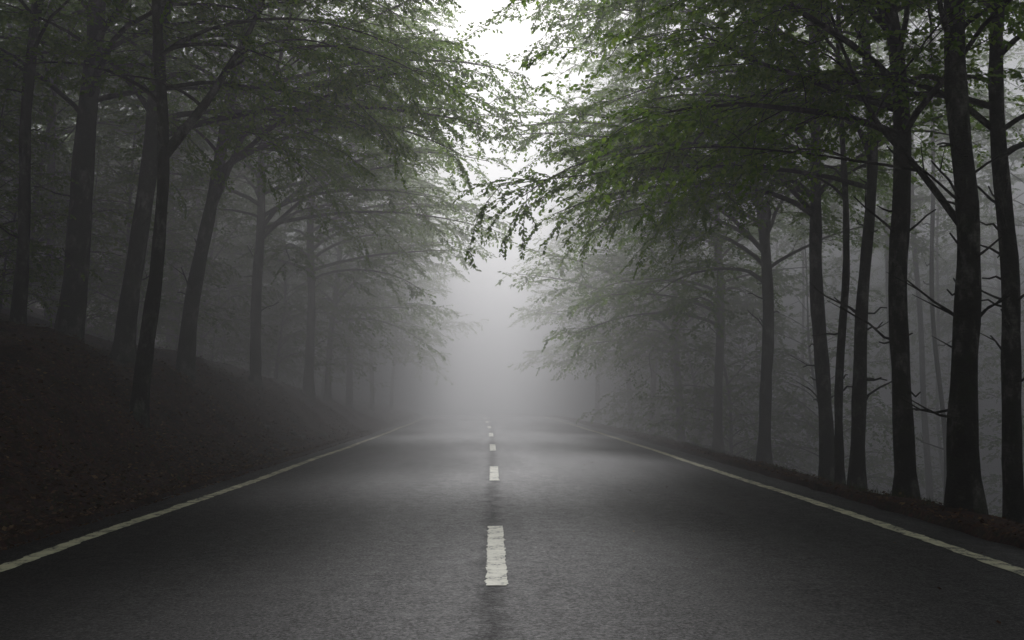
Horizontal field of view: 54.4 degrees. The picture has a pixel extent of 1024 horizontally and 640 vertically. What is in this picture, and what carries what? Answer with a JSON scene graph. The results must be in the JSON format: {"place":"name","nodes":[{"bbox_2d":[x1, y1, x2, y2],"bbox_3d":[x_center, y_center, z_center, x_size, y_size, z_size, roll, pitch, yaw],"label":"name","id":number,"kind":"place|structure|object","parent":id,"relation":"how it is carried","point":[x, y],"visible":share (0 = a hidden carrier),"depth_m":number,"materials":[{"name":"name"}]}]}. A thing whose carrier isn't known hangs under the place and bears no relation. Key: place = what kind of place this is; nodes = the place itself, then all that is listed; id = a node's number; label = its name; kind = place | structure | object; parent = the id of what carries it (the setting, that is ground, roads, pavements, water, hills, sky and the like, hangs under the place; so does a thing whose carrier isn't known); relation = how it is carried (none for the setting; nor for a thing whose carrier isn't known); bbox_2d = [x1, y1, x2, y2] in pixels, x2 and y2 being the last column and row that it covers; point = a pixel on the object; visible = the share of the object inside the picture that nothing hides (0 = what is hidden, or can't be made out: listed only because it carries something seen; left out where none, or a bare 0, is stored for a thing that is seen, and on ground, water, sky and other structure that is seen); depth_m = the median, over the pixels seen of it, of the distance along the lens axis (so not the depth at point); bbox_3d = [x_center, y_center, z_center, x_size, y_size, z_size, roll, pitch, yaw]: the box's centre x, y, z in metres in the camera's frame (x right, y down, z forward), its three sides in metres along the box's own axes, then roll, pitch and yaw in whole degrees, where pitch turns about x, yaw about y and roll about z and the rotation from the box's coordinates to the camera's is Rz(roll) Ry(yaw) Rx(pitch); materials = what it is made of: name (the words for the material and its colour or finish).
{"place":"outdoors","nodes":[
{"label":"outdoors","id":0,"kind":"place"},
{"bbox_2d":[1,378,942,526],"bbox_3d":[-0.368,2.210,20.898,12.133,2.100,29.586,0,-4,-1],"label":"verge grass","id":1,"kind":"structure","parent":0,"point":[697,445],"depth_m":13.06,"materials":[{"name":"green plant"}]},
{"bbox_2d":[0,415,1023,639],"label":"road","id":2,"kind":"structure","parent":0,"point":[482,527],"depth_m":7.41,"materials":[{"name":"grey asphalt"}]},
{"bbox_2d":[0,302,1023,623],"bbox_3d":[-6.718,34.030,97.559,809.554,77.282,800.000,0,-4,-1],"label":"ground","id":3,"kind":"structure","parent":0,"point":[364,416],"depth_m":13.51,"materials":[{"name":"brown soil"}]},
{"bbox_2d":[0,2,23,221],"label":"beech tree","id":4,"kind":"object","parent":3,"relation":"on","point":[1,74],"visible":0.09,"depth_m":20.07,"materials":[{"name":"green plant"}]},
{"bbox_2d":[0,39,67,258],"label":"beech tree","id":5,"kind":"object","parent":3,"relation":"on","point":[3,182],"visible":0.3,"depth_m":18.80,"materials":[{"name":"green plant"}]},
{"bbox_2d":[0,109,72,312],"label":"beech tree","id":6,"kind":"object","parent":3,"relation":"on","point":[42,152],"visible":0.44,"depth_m":17.80,"materials":[{"name":"green plant"}]},
{"bbox_2d":[0,28,77,175],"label":"beech tree","id":7,"kind":"object","parent":3,"relation":"on","point":[36,95],"visible":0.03,"depth_m":21.83,"materials":[{"name":"green plant"}]},
{"bbox_2d":[0,26,77,259],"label":"beech tree","id":8,"kind":"object","parent":3,"relation":"on","point":[38,165],"depth_m":30.59,"materials":[{"name":"green plant"}]},
{"bbox_2d":[0,0,79,274],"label":"beech tree","id":9,"kind":"object","parent":3,"relation":"on","point":[10,134],"visible":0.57,"depth_m":16.57,"materials":[{"name":"green plant"}]},
{"bbox_2d":[0,134,100,312],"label":"beech tree","id":10,"kind":"object","parent":3,"relation":"on","point":[61,241],"visible":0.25,"depth_m":19.79,"materials":[{"name":"green plant"}]},
{"bbox_2d":[0,74,101,326],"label":"beech tree","id":11,"kind":"object","parent":3,"relation":"on","point":[32,225],"visible":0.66,"depth_m":16.00,"materials":[{"name":"green plant"}]},
{"bbox_2d":[0,78,106,307],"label":"beech tree","id":12,"kind":"object","parent":3,"relation":"on","point":[33,306],"visible":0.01,"depth_m":33.54,"materials":[{"name":"green plant"}]},
{"bbox_2d":[1,1,134,220],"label":"beech tree","id":13,"kind":"object","parent":3,"relation":"on","point":[66,144],"visible":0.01,"depth_m":27.89,"materials":[{"name":"green plant"}]},
{"bbox_2d":[0,0,149,272],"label":"beech tree","id":14,"kind":"object","parent":3,"relation":"on","point":[67,91],"visible":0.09,"depth_m":26.40,"materials":[{"name":"green plant"}]},
{"bbox_2d":[28,127,122,309],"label":"beech tree","id":15,"kind":"object","parent":3,"relation":"on","point":[57,217],"depth_m":40.78,"materials":[{"name":"green plant"}]},
{"bbox_2d":[6,144,147,334],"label":"beech tree","id":16,"kind":"object","parent":3,"relation":"on","point":[97,303],"visible":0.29,"depth_m":21.30,"materials":[{"name":"green plant"}]},
{"bbox_2d":[0,57,166,309],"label":"beech tree","id":17,"kind":"object","parent":3,"relation":"on","point":[115,163],"visible":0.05,"depth_m":28.89,"materials":[{"name":"green plant"}]},
{"bbox_2d":[0,0,192,304],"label":"beech tree","id":18,"kind":"object","parent":3,"relation":"on","point":[96,213],"visible":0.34,"depth_m":20.24,"materials":[{"name":"green plant"}]},
{"bbox_2d":[2,30,193,332],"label":"beech tree","id":19,"kind":"object","parent":3,"relation":"on","point":[134,192],"visible":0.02,"depth_m":31.99,"materials":[{"name":"green plant"}]},
{"bbox_2d":[0,0,209,324],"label":"beech tree","id":20,"kind":"object","parent":3,"relation":"on","point":[18,309],"visible":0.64,"depth_m":14.94,"materials":[{"name":"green plant"}]},
{"bbox_2d":[0,8,230,339],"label":"beech tree","id":21,"kind":"object","parent":3,"relation":"on","point":[168,253],"visible":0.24,"depth_m":22.36,"materials":[{"name":"green plant"}]},
{"bbox_2d":[0,0,241,275],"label":"beech tree","id":22,"kind":"object","parent":3,"relation":"on","point":[202,145],"visible":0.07,"depth_m":23.71,"materials":[{"name":"green plant"}]},
{"bbox_2d":[64,113,177,324],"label":"beech tree","id":23,"kind":"object","parent":3,"relation":"on","point":[103,262],"visible":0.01,"depth_m":36.53,"materials":[{"name":"green plant"}]},
{"bbox_2d":[0,37,265,341],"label":"beech tree","id":24,"kind":"object","parent":3,"relation":"on","point":[213,277],"visible":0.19,"depth_m":24.68,"materials":[{"name":"green plant"}]},
{"bbox_2d":[37,58,234,329],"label":"beech tree","id":25,"kind":"object","parent":3,"relation":"on","point":[155,206],"depth_m":31.66,"materials":[{"name":"green plant"}]},
{"bbox_2d":[95,221,185,339],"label":"beech tree","id":26,"kind":"object","parent":3,"relation":"on","point":[165,286],"visible":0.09,"depth_m":27.17,"materials":[{"name":"green plant"}]},
{"bbox_2d":[86,200,210,345],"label":"beech tree","id":27,"kind":"object","parent":3,"relation":"on","point":[175,315],"visible":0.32,"depth_m":23.34,"materials":[{"name":"green plant"}]},
{"bbox_2d":[0,0,303,322],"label":"beech tree","id":28,"kind":"object","parent":3,"relation":"on","point":[51,165],"visible":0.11,"depth_m":21.64,"materials":[{"name":"green plant"}]},
{"bbox_2d":[87,156,242,338],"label":"beech tree","id":29,"kind":"object","parent":3,"relation":"on","point":[184,289],"visible":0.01,"depth_m":42.31,"materials":[{"name":"green plant"}]},
{"bbox_2d":[31,0,309,300],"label":"beech tree","id":30,"kind":"object","parent":3,"relation":"on","point":[244,171],"visible":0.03,"depth_m":33.13,"materials":[{"name":"green plant"}]},
{"bbox_2d":[138,219,227,353],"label":"beech tree","id":31,"kind":"object","parent":3,"relation":"on","point":[175,345],"visible":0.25,"depth_m":25.19,"materials":[{"name":"green plant"}]},
{"bbox_2d":[31,0,348,349],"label":"beech tree","id":32,"kind":"object","parent":3,"relation":"on","point":[168,338],"visible":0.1,"depth_m":26.74,"materials":[{"name":"green plant"}]},
{"bbox_2d":[86,91,304,356],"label":"beech tree","id":33,"kind":"object","parent":3,"relation":"on","point":[239,287],"visible":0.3,"depth_m":29.25,"materials":[{"name":"green plant"}]},
{"bbox_2d":[117,108,303,357],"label":"beech tree","id":34,"kind":"object","parent":3,"relation":"on","point":[269,280],"visible":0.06,"depth_m":34.60,"materials":[{"name":"green plant"}]},
{"bbox_2d":[70,1,357,358],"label":"beech tree","id":35,"kind":"object","parent":3,"relation":"on","point":[209,151],"depth_m":30.89,"materials":[{"name":"green plant"}]},
{"bbox_2d":[196,257,248,362],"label":"beech tree","id":36,"kind":"object","parent":3,"relation":"on","point":[224,339],"visible":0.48,"depth_m":28.93,"materials":[{"name":"green plant"}]},
{"bbox_2d":[0,0,453,341],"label":"beech tree","id":37,"kind":"object","parent":3,"relation":"on","point":[74,294],"visible":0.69,"depth_m":16.32,"materials":[{"name":"green plant"}]},
{"bbox_2d":[156,133,297,358],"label":"beech tree","id":38,"kind":"object","parent":3,"relation":"on","point":[221,226],"visible":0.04,"depth_m":40.23,"materials":[{"name":"green plant"}]},
{"bbox_2d":[198,260,270,368],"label":"beech tree","id":39,"kind":"object","parent":3,"relation":"on","point":[244,346],"visible":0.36,"depth_m":30.91,"materials":[{"name":"green plant"}]},
{"bbox_2d":[180,158,292,360],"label":"beech tree","id":40,"kind":"object","parent":3,"relation":"on","point":[242,222],"visible":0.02,"depth_m":42.38,"materials":[{"name":"green plant"}]},
{"bbox_2d":[0,0,491,430],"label":"beech tree","id":41,"kind":"object","parent":3,"relation":"on","point":[139,405],"visible":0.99,"depth_m":14.70,"materials":[{"name":"green plant"}]},
{"bbox_2d":[205,263,292,369],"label":"beech tree","id":42,"kind":"object","parent":3,"relation":"on","point":[268,350],"visible":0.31,"depth_m":34.83,"materials":[{"name":"green plant"}]},
{"bbox_2d":[228,299,278,374],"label":"beech tree","id":43,"kind":"object","parent":3,"relation":"on","point":[248,338],"visible":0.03,"depth_m":40.15,"materials":[{"name":"green plant"}]},
{"bbox_2d":[205,204,305,366],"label":"beech tree","id":44,"kind":"object","parent":3,"relation":"on","point":[275,300],"visible":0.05,"depth_m":50.03,"materials":[{"name":"green plant"}]},
{"bbox_2d":[148,2,366,364],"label":"beech tree","id":45,"kind":"object","parent":3,"relation":"on","point":[276,216],"visible":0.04,"depth_m":41.53,"materials":[{"name":"green plant"}]},
{"bbox_2d":[226,290,289,378],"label":"beech tree","id":46,"kind":"object","parent":3,"relation":"on","point":[247,366],"visible":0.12,"depth_m":38.65,"materials":[{"name":"green plant"}]},
{"bbox_2d":[0,0,520,364],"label":"beech tree","id":47,"kind":"object","parent":3,"relation":"on","point":[124,349],"visible":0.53,"depth_m":17.06,"materials":[{"name":"green plant"}]},
{"bbox_2d":[204,176,327,378],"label":"beech tree","id":48,"kind":"object","parent":3,"relation":"on","point":[292,313],"visible":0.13,"depth_m":37.60,"materials":[{"name":"green plant"}]},
{"bbox_2d":[240,293,298,375],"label":"beech tree","id":49,"kind":"object","parent":3,"relation":"on","point":[268,372],"visible":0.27,"depth_m":36.49,"materials":[{"name":"green plant"}]},
{"bbox_2d":[243,297,303,384],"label":"beech tree","id":50,"kind":"object","parent":3,"relation":"on","point":[282,360],"visible":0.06,"depth_m":42.04,"materials":[{"name":"green plant"}]},
{"bbox_2d":[206,148,374,383],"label":"beech tree","id":51,"kind":"object","parent":3,"relation":"on","point":[303,335],"visible":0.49,"depth_m":34.02,"materials":[{"name":"green plant"}]},
{"bbox_2d":[235,179,378,384],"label":"beech tree","id":52,"kind":"object","parent":3,"relation":"on","point":[347,333],"visible":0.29,"depth_m":39.82,"materials":[{"name":"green plant"}]},
{"bbox_2d":[98,0,517,388],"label":"beech tree","id":53,"kind":"object","parent":3,"relation":"on","point":[265,228],"visible":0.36,"depth_m":24.98,"materials":[{"name":"green plant"}]},
{"bbox_2d":[69,0,560,383],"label":"beech tree","id":54,"kind":"object","parent":3,"relation":"on","point":[186,358],"visible":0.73,"depth_m":18.90,"materials":[{"name":"green plant"}]},
{"bbox_2d":[278,225,369,385],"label":"beech tree","id":55,"kind":"object","parent":3,"relation":"on","point":[339,360],"visible":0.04,"depth_m":50.65,"materials":[{"name":"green plant"}]},
{"bbox_2d":[272,226,404,400],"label":"beech tree","id":56,"kind":"object","parent":3,"relation":"on","point":[341,378],"visible":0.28,"depth_m":45.96,"materials":[{"name":"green plant"}]},
{"bbox_2d":[181,0,536,400],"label":"beech tree","id":57,"kind":"object","parent":3,"relation":"on","point":[309,256],"visible":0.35,"depth_m":30.88,"materials":[{"name":"green plant"}]},
{"bbox_2d":[240,0,484,400],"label":"beech tree","id":58,"kind":"object","parent":3,"relation":"on","point":[336,294],"visible":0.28,"depth_m":36.73,"materials":[{"name":"green plant"}]},
{"bbox_2d":[267,49,469,409],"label":"beech tree","id":59,"kind":"object","parent":3,"relation":"on","point":[349,391],"visible":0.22,"depth_m":43.55,"materials":[{"name":"green plant"}]},
{"bbox_2d":[316,140,459,410],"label":"beech tree","id":60,"kind":"object","parent":3,"relation":"on","point":[395,330],"visible":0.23,"depth_m":51.00,"materials":[{"name":"green plant"}]},
{"bbox_2d":[352,153,488,409],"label":"beech tree","id":61,"kind":"object","parent":3,"relation":"on","point":[391,403],"visible":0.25,"depth_m":57.90,"materials":[{"name":"green plant"}]},
{"bbox_2d":[507,136,669,422],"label":"beech tree","id":62,"kind":"object","parent":3,"relation":"on","point":[596,384],"visible":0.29,"depth_m":51.79,"materials":[{"name":"green plant"}]},
{"bbox_2d":[509,35,721,430],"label":"beech tree","id":63,"kind":"object","parent":3,"relation":"on","point":[628,383],"visible":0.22,"depth_m":42.94,"materials":[{"name":"green plant"}]},
{"bbox_2d":[495,2,787,442],"bbox_3d":[4.444,-4.577,31.258,8.544,18.596,9.452,-3,-6,37],"label":"beech tree","id":64,"kind":"object","parent":3,"relation":"on","point":[676,363],"visible":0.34,"depth_m":31.19,"materials":[{"name":"green plant"}]},
{"bbox_2d":[536,41,748,433],"bbox_3d":[4.561,-2.578,38.452,8.886,15.812,7.977,4,-6,-44],"label":"beech tree","id":65,"kind":"object","parent":3,"relation":"on","point":[653,365],"visible":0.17,"depth_m":37.73,"materials":[{"name":"green plant"}]},
{"bbox_2d":[586,248,712,440],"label":"beech tree","id":66,"kind":"object","parent":3,"relation":"on","point":[611,412],"visible":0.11,"depth_m":46.04,"materials":[{"name":"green plant"}]},
{"bbox_2d":[576,235,758,452],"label":"beech tree","id":67,"kind":"object","parent":3,"relation":"on","point":[623,394],"visible":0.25,"depth_m":39.71,"materials":[{"name":"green plant"}]},
{"bbox_2d":[601,212,784,458],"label":"beech tree","id":68,"kind":"object","parent":3,"relation":"on","point":[692,374],"visible":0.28,"depth_m":34.90,"materials":[{"name":"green plant"}]},
{"bbox_2d":[541,1,864,452],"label":"beech tree","id":69,"kind":"object","parent":3,"relation":"on","point":[718,440],"visible":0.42,"depth_m":26.37,"materials":[{"name":"green plant"}]},
{"bbox_2d":[474,0,950,464],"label":"beech tree","id":70,"kind":"object","parent":3,"relation":"on","point":[763,220],"visible":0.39,"depth_m":20.97,"materials":[{"name":"green plant"}]},
{"bbox_2d":[621,180,833,467],"bbox_3d":[6.756,0.536,30.186,6.442,9.526,5.513,1,-5,-14],"label":"beech tree","id":71,"kind":"object","parent":3,"relation":"on","point":[700,397],"visible":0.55,"depth_m":29.26,"materials":[{"name":"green plant"}]},
{"bbox_2d":[453,0,1017,491],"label":"beech tree","id":72,"kind":"object","parent":3,"relation":"on","point":[857,460],"visible":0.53,"depth_m":14.71,"materials":[{"name":"green plant"}]},
{"bbox_2d":[663,15,837,379],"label":"beech tree","id":73,"kind":"object","parent":3,"relation":"on","point":[772,243],"visible":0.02,"depth_m":43.22,"materials":[{"name":"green plant"}]},
{"bbox_2d":[485,0,1023,481],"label":"beech tree","id":74,"kind":"object","parent":3,"relation":"on","point":[821,370],"visible":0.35,"depth_m":16.71,"materials":[{"name":"green plant"}]},
{"bbox_2d":[670,247,848,475],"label":"beech tree","id":75,"kind":"object","parent":3,"relation":"on","point":[695,433],"visible":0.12,"depth_m":36.60,"materials":[{"name":"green plant"}]},
{"bbox_2d":[501,0,1023,499],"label":"beech tree","id":76,"kind":"object","parent":3,"relation":"on","point":[903,416],"visible":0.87,"depth_m":12.10,"materials":[{"name":"green plant"}]},
{"bbox_2d":[686,261,847,472],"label":"beech tree","id":77,"kind":"object","parent":3,"relation":"on","point":[781,434],"visible":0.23,"depth_m":33.10,"materials":[{"name":"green plant"}]},
{"bbox_2d":[518,0,1023,514],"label":"beech tree","id":78,"kind":"object","parent":3,"relation":"on","point":[964,486],"visible":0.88,"depth_m":10.76,"materials":[{"name":"green plant"}]},
{"bbox_2d":[693,8,858,466],"bbox_3d":[10.168,-3.706,39.442,8.005,24.952,6.742,2,-5,-19],"label":"beech tree","id":79,"kind":"object","parent":3,"relation":"on","point":[826,162],"visible":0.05,"depth_m":39.96,"materials":[{"name":"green plant"}]},
{"bbox_2d":[665,3,911,485],"bbox_3d":[4.750,-3.472,15.698,4.720,13.316,4.521,0,-4,-1],"label":"beech tree","id":80,"kind":"object","parent":3,"relation":"on","point":[838,415],"visible":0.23,"depth_m":15.32,"materials":[{"name":"green plant"}]},
{"bbox_2d":[707,0,891,472],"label":"beech tree","id":81,"kind":"object","parent":3,"relation":"on","point":[803,308],"visible":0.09,"depth_m":35.15,"materials":[{"name":"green plant"}]},
{"bbox_2d":[700,16,926,420],"bbox_3d":[11.642,-4.007,38.068,8.470,27.989,7.820,1,-5,-18],"label":"beech tree","id":82,"kind":"object","parent":3,"relation":"on","point":[848,314],"visible":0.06,"depth_m":37.54,"materials":[{"name":"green plant"}]},
{"bbox_2d":[712,204,934,486],"bbox_3d":[8.816,1.625,28.014,6.339,10.176,6.794,-1,-5,12],"label":"beech tree","id":83,"kind":"object","parent":3,"relation":"on","point":[875,419],"visible":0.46,"depth_m":28.25,"materials":[{"name":"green plant"}]},
{"bbox_2d":[673,0,1023,523],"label":"beech tree","id":84,"kind":"object","parent":3,"relation":"on","point":[997,127],"visible":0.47,"depth_m":11.86,"materials":[{"name":"green plant"}]},
{"bbox_2d":[774,57,936,492],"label":"beech tree","id":85,"kind":"object","parent":3,"relation":"on","point":[834,316],"visible":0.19,"depth_m":42.47,"materials":[{"name":"green plant"}]},
{"bbox_2d":[771,10,950,491],"bbox_3d":[11.141,-3.184,30.770,6.590,23.588,7.138,-3,-5,35],"label":"beech tree","id":86,"kind":"object","parent":3,"relation":"on","point":[886,238],"visible":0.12,"depth_m":29.91,"materials":[{"name":"green plant"}]},
{"bbox_2d":[773,1,1010,500],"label":"beech tree","id":87,"kind":"object","parent":3,"relation":"on","point":[927,462],"visible":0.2,"depth_m":28.62,"materials":[{"name":"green plant"}]},
{"bbox_2d":[806,292,1001,516],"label":"beech tree","id":88,"kind":"object","parent":3,"relation":"on","point":[885,374],"visible":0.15,"depth_m":35.06,"materials":[{"name":"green plant"}]},
{"bbox_2d":[787,0,1023,502],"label":"beech tree","id":89,"kind":"object","parent":3,"relation":"on","point":[933,325],"visible":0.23,"depth_m":23.59,"materials":[{"name":"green plant"}]},
{"bbox_2d":[792,15,1023,490],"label":"beech tree","id":90,"kind":"object","parent":3,"relation":"on","point":[1016,125],"visible":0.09,"depth_m":33.58,"materials":[{"name":"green plant"}]},
{"bbox_2d":[832,75,1023,396],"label":"beech tree","id":91,"kind":"object","parent":3,"relation":"on","point":[942,281],"visible":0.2,"depth_m":41.24,"materials":[{"name":"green plant"}]},
{"bbox_2d":[846,0,1023,280],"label":"beech tree","id":92,"kind":"object","parent":3,"relation":"on","point":[943,223],"visible":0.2,"depth_m":27.95,"materials":[{"name":"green plant"}]},
{"bbox_2d":[849,0,1023,478],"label":"beech tree","id":93,"kind":"object","parent":3,"relation":"on","point":[927,292],"visible":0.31,"depth_m":34.16,"materials":[{"name":"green plant"}]},
{"bbox_2d":[869,5,1023,383],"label":"beech tree","id":94,"kind":"object","parent":3,"relation":"on","point":[990,317],"visible":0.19,"depth_m":36.50,"materials":[{"name":"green plant"}]},
{"bbox_2d":[922,301,1023,513],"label":"beech tree","id":95,"kind":"object","parent":3,"relation":"on","point":[993,480],"visible":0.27,"depth_m":30.16,"materials":[{"name":"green plant"}]},
{"bbox_2d":[979,371,1023,516],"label":"beech tree","id":96,"kind":"object","parent":3,"relation":"on","point":[997,442],"visible":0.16,"depth_m":25.49,"materials":[{"name":"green plant"}]},
{"bbox_2d":[0,0,1023,515],"label":"sky","id":97,"kind":"structure","parent":0,"point":[480,375],"materials":[{"name":"white"}]}
]}

